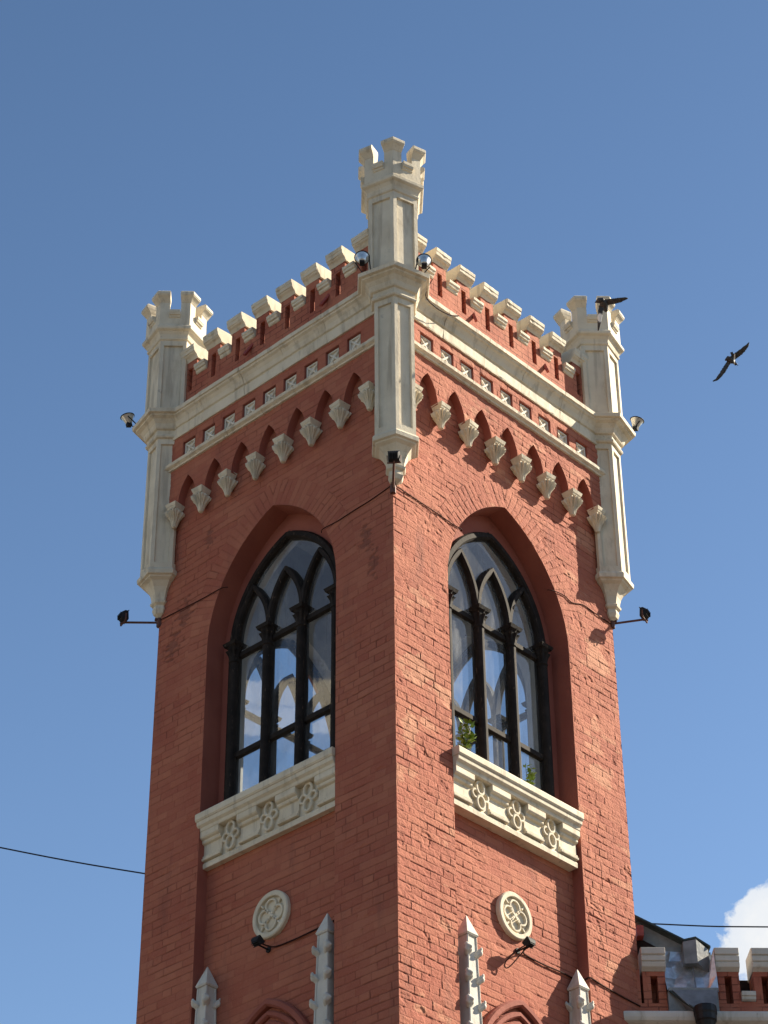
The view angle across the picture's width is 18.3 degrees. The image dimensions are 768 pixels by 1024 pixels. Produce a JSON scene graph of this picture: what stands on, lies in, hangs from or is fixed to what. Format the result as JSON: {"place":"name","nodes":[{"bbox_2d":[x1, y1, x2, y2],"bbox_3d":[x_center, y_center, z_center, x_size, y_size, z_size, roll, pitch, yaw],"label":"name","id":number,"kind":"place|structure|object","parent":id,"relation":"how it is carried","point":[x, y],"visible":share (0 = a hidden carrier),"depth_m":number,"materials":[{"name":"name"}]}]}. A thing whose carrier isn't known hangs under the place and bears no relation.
{"place":"outdoors","nodes":[
{"label":"outdoors","id":0,"kind":"place"},
{"bbox_2d":[0,0,767,1023],"label":"sky","id":1,"kind":"structure","parent":0,"point":[591,149],"materials":[{"name":"blue"}]},
{"bbox_2d":[595,297,627,330],"bbox_3d":[3.626,-3.153,38.080,0.528,0.537,0.195,0,0,0],"label":"bird","id":2,"kind":"object","parent":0,"point":[604,304],"visible":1,"depth_m":38.04},
{"bbox_2d":[713,342,748,381],"bbox_3d":[5.530,-2.391,38.085,0.587,0.629,0.127,0,0,0],"label":"bird","id":3,"kind":"object","parent":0,"point":[733,357],"visible":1,"depth_m":38.05},
{"bbox_3d":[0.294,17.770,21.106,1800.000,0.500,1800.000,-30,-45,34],"label":"ground","id":4,"kind":"structure","parent":0,"visible":0},
{"bbox_2d":[132,136,638,1023],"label":"brick tower","id":5,"kind":"structure","parent":4,"relation":"on","point":[414,852],"depth_m":35.26,"materials":[{"name":"red brick"}]},
{"bbox_2d":[120,412,135,427],"bbox_3d":[-4.207,-1.493,39.487,0.323,0.270,0.244,12,-38,-16],"label":"round spotlight","id":6,"kind":"object","parent":5,"relation":"attached to","point":[127,419],"visible":1,"depth_m":39.44,"materials":[{"name":"metal"}]},
{"bbox_2d":[117,610,160,627],"bbox_3d":[-3.808,1.665,37.159,0.704,0.279,0.195,-2,-36,2],"label":"floodlight","id":7,"kind":"object","parent":5,"relation":"attached to","point":[122,617],"visible":1,"depth_m":37.12,"materials":[{"name":"brown metal"}]},
{"bbox_2d":[160,587,227,619],"bbox_3d":[-2.947,1.403,36.711,1.477,0.076,0.072,-28,-44,32],"label":"cable","id":8,"kind":"object","parent":5,"relation":"attached to","point":[194,602],"visible":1,"depth_m":36.66,"materials":[{"name":"paint"}]},
{"bbox_2d":[251,935,270,952],"bbox_3d":[-1.649,5.812,32.102,0.150,0.165,0.288,-30,-45,34],"label":"floodlight","id":9,"kind":"object","parent":5,"relation":"attached to","point":[258,940],"visible":1,"depth_m":32.04,"materials":[{"name":"black metal"}]},
{"bbox_2d":[223,530,335,799],"bbox_3d":[-1.465,2.144,34.969,2.423,4.602,0.283,-30,-45,34],"label":"arched window","id":10,"kind":"structure","parent":5,"relation":"in","point":[301,611],"depth_m":35.08,"materials":[{"name":"black paint"}]},
{"bbox_2d":[245,639,330,775],"bbox_3d":[-1.546,3.983,37.477,0.283,4.602,2.423,-30,-45,34],"label":"arched window","id":11,"kind":"structure","parent":5,"relation":"in","point":[324,696],"depth_m":38.17,"materials":[{"name":"clear glass"}]},
{"bbox_2d":[262,920,333,947],"bbox_3d":[-1.044,5.601,31.747,1.373,0.054,0.176,-24,-42,29],"label":"cable","id":12,"kind":"object","parent":5,"relation":"attached to","point":[292,939],"visible":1,"depth_m":31.88,"materials":[{"name":"rubber"}]},
{"bbox_2d":[321,486,389,532],"bbox_3d":[-0.424,-0.049,34.806,0.074,0.106,1.507,30,-46,-34],"label":"cable","id":13,"kind":"object","parent":5,"relation":"attached to","point":[355,509],"visible":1,"depth_m":34.77,"materials":[{"name":"paint"}]},
{"bbox_2d":[354,250,370,272],"bbox_3d":[-0.329,-3.803,36.433,0.254,0.328,0.237,-30,-45,34],"label":"round spotlight","id":14,"kind":"object","parent":5,"relation":"attached to","point":[361,257],"visible":1,"depth_m":36.42,"materials":[{"name":"metal"}]},
{"bbox_2d":[0,847,767,927],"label":"overhead wire","id":15,"kind":"object","parent":5,"relation":"attached to","point":[144,873],"visible":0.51,"depth_m":37.98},
{"bbox_2d":[387,450,400,493],"bbox_3d":[0.161,-0.590,34.228,0.206,0.390,0.634,-3,-36,4],"label":"floodlight","id":16,"kind":"object","parent":5,"relation":"attached to","point":[393,457],"visible":1,"depth_m":34.08,"materials":[{"name":"brown metal"}]},
{"bbox_2d":[415,253,431,272],"bbox_3d":[0.605,-3.770,36.473,0.237,0.308,0.257,-30,-45,34],"label":"round spotlight","id":17,"kind":"object","parent":5,"relation":"attached to","point":[423,260],"visible":1,"depth_m":36.45,"materials":[{"name":"metal"}]},
{"bbox_2d":[396,486,461,530],"bbox_3d":[0.645,-0.042,34.867,0.076,0.061,1.488,-30,-45,34],"label":"cable","id":18,"kind":"object","parent":5,"relation":"attached to","point":[429,508],"visible":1,"depth_m":34.84,"materials":[{"name":"paint"}]},
{"bbox_2d":[425,279,458,315],"bbox_3d":[0.868,-3.209,36.842,0.209,0.237,0.925,-18,-40,22],"label":"cable","id":19,"kind":"object","parent":5,"relation":"attached to","point":[436,307],"visible":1,"depth_m":36.72,"materials":[{"name":"paint"}]},
{"bbox_2d":[456,718,476,748],"bbox_3d":[1.167,3.101,33.107,0.254,0.602,0.358,-30,-45,34],"label":"weed","id":20,"kind":"object","parent":5,"relation":"on","point":[469,735],"visible":1,"depth_m":33.07,"materials":[{"name":"green plant"}]},
{"bbox_2d":[453,641,529,769],"bbox_3d":[1.564,4.013,37.556,2.423,4.602,0.283,-30,-45,34],"label":"arched window","id":21,"kind":"structure","parent":5,"relation":"in","point":[495,697],"depth_m":37.95,"materials":[{"name":"clear glass"}]},
{"bbox_2d":[448,532,554,797],"bbox_3d":[1.645,2.173,35.048,0.283,4.602,2.423,-30,-45,34],"label":"arched window","id":22,"kind":"structure","parent":5,"relation":"in","point":[475,615],"depth_m":35.22,"materials":[{"name":"black paint"}]},
{"bbox_2d":[515,936,535,954],"bbox_3d":[1.904,5.846,32.193,0.288,0.164,0.150,-30,-45,34],"label":"floodlight","id":23,"kind":"object","parent":5,"relation":"attached to","point":[527,942],"visible":1,"depth_m":32.12,"materials":[{"name":"black metal"}]},
{"bbox_2d":[504,945,526,968],"bbox_3d":[1.769,5.945,31.962,0.393,0.426,0.055,18,-40,-23],"label":"cable","id":24,"kind":"object","parent":23,"relation":"hanging from","point":[516,958],"visible":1,"depth_m":31.93,"materials":[{"name":"rubber"}]},
{"bbox_2d":[523,764,535,784],"bbox_3d":[2.064,3.751,33.820,0.185,0.382,0.221,-13,-38,17],"label":"weed","id":25,"kind":"object","parent":5,"relation":"on","point":[530,776],"visible":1,"depth_m":33.80,"materials":[{"name":"green plant"}]},
{"bbox_2d":[547,589,610,623],"bbox_3d":[3.018,1.457,36.870,0.078,0.110,1.477,-30,-45,34],"label":"cable","id":26,"kind":"object","parent":5,"relation":"attached to","point":[580,604],"visible":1,"depth_m":36.89,"materials":[{"name":"paint"}]},
{"bbox_2d":[523,947,640,1006],"bbox_3d":[2.705,6.430,32.873,0.218,0.113,2.382,-30,-45,34],"label":"cable","id":27,"kind":"object","parent":5,"relation":"attached to","point":[584,979],"visible":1,"depth_m":32.90,"materials":[{"name":"rubber"}]},
{"bbox_2d":[611,607,650,628],"bbox_3d":[3.858,1.668,37.419,0.664,0.369,0.198,1,-36,-3],"label":"floodlight","id":28,"kind":"object","parent":5,"relation":"attached to","point":[645,614],"visible":1,"depth_m":37.39,"materials":[{"name":"brown metal"}]},
{"bbox_2d":[630,416,643,430],"bbox_3d":[4.203,-1.429,39.703,0.272,0.300,0.244,-30,-45,34],"label":"round spotlight","id":29,"kind":"object","parent":5,"relation":"attached to","point":[637,422],"visible":1,"depth_m":39.66,"materials":[{"name":"metal"}]},
{"bbox_2d":[623,915,767,1023],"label":"brick building","id":30,"kind":"structure","parent":4,"relation":"on","point":[678,979],"depth_m":33.79,"materials":[{"name":"red brick"}]},
{"bbox_2d":[693,1002,716,1023],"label":"drainpipe","id":31,"kind":"object","parent":30,"relation":"attached to","point":[705,1013],"visible":1,"depth_m":32.99,"materials":[{"name":"black metal"}]}
]}

